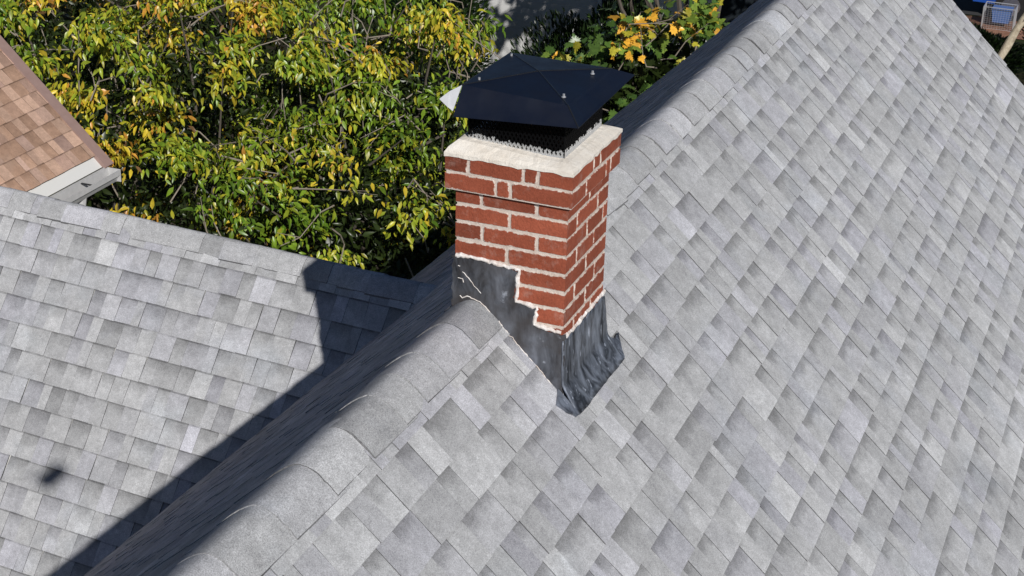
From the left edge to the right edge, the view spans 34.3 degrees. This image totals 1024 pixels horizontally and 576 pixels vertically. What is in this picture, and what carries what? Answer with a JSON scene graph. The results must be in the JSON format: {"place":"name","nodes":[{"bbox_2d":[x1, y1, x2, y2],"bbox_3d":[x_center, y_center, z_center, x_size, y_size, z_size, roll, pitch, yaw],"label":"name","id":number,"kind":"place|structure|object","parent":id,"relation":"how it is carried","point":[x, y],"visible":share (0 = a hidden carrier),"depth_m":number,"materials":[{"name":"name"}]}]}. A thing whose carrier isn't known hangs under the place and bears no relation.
{"place":"outdoors","nodes":[
{"label":"outdoors","id":0,"kind":"place"},
{"bbox_2d":[0,35,120,205],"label":"tan roofed house","id":1,"kind":"structure","parent":0,"point":[50,147],"depth_m":13.69,"materials":[{"name":"brown"}]},
{"bbox_2d":[0,0,1023,575],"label":"grey roofed house","id":2,"kind":"structure","parent":0,"point":[742,294],"depth_m":7.40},
{"bbox_2d":[7,0,1023,278],"bbox_3d":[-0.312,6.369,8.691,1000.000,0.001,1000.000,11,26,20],"label":"ground","id":3,"kind":"structure","parent":0,"point":[321,6],"depth_m":30.90,"materials":[{"name":"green plant"}]},
{"bbox_2d":[0,0,429,255],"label":"broadleaf tree","id":4,"kind":"object","parent":3,"relation":"on","point":[166,162],"visible":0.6,"depth_m":18.50,"materials":[{"name":"green plant"}]},
{"bbox_2d":[3,0,496,204],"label":"broadleaf tree","id":5,"kind":"object","parent":3,"relation":"on","point":[204,40],"visible":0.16,"depth_m":23.13,"materials":[{"name":"green plant"}]},
{"bbox_2d":[188,0,511,279],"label":"broadleaf tree","id":6,"kind":"object","parent":3,"relation":"on","point":[383,245],"visible":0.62,"depth_m":18.21,"materials":[{"name":"green plant"}]},
{"bbox_2d":[329,0,492,146],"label":"broadleaf tree","id":7,"kind":"object","parent":3,"relation":"on","point":[475,7],"visible":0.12,"depth_m":26.52,"materials":[{"name":"green plant"}]},
{"bbox_2d":[510,7,623,112],"bbox_3d":[1.152,-2.895,25.863,2.482,2.828,2.290,-5,26,-14],"label":"evergreen shrub","id":8,"kind":"object","parent":3,"relation":"on","point":[554,40],"visible":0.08,"depth_m":25.72,"materials":[{"name":"green plant"}]},
{"bbox_2d":[541,0,729,123],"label":"maple tree","id":9,"kind":"object","parent":3,"relation":"on","point":[700,21],"visible":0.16,"depth_m":20.88,"materials":[{"name":"green plant"}]},
{"bbox_2d":[567,0,704,112],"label":"evergreen shrub","id":10,"kind":"object","parent":3,"relation":"on","point":[602,18],"visible":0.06,"depth_m":23.77,"materials":[{"name":"green plant"}]},
{"bbox_2d":[965,15,1023,39],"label":"soil","id":11,"kind":"structure","parent":3,"relation":"on","point":[978,19],"depth_m":34.99,"materials":[{"name":"brown soil"}]},
{"bbox_2d":[981,1,1017,30],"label":"wire cage","id":12,"kind":"object","parent":11,"relation":"on","point":[1002,14],"visible":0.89,"depth_m":34.79,"materials":[{"name":"silver metal"}]},
{"bbox_2d":[969,20,1023,74],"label":"evergreen shrub","id":13,"kind":"object","parent":3,"relation":"on","point":[996,44],"visible":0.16,"depth_m":31.57,"materials":[{"name":"green plant"}]},
{"bbox_2d":[998,13,1023,59],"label":"leaning tree","id":14,"kind":"object","parent":3,"relation":"on","point":[1007,45],"visible":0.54,"depth_m":28.65,"materials":[{"name":"beige plant"}]},
{"bbox_2d":[1017,27,1023,56],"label":"evergreen shrub","id":15,"kind":"object","parent":3,"relation":"on","point":[1022,49],"visible":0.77,"depth_m":29.41,"materials":[{"name":"green plant"}]},
{"bbox_2d":[474,0,757,112],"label":"pale sided house","id":16,"kind":"structure","parent":0,"point":[521,13],"depth_m":28.53,"materials":[{"name":"white"}]},
{"bbox_2d":[708,0,757,26],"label":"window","id":17,"kind":"structure","parent":16,"relation":"in","point":[730,9],"depth_m":27.05,"materials":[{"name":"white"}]},
{"bbox_2d":[953,0,1017,20],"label":"road","id":18,"kind":"structure","parent":0,"point":[970,7],"depth_m":36.55,"materials":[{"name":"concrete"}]},
{"bbox_2d":[973,0,1023,20],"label":"parked car","id":19,"kind":"object","parent":18,"relation":"on","point":[1020,4],"visible":0.46,"depth_m":35.40,"materials":[{"name":"blue paint"}]}
]}

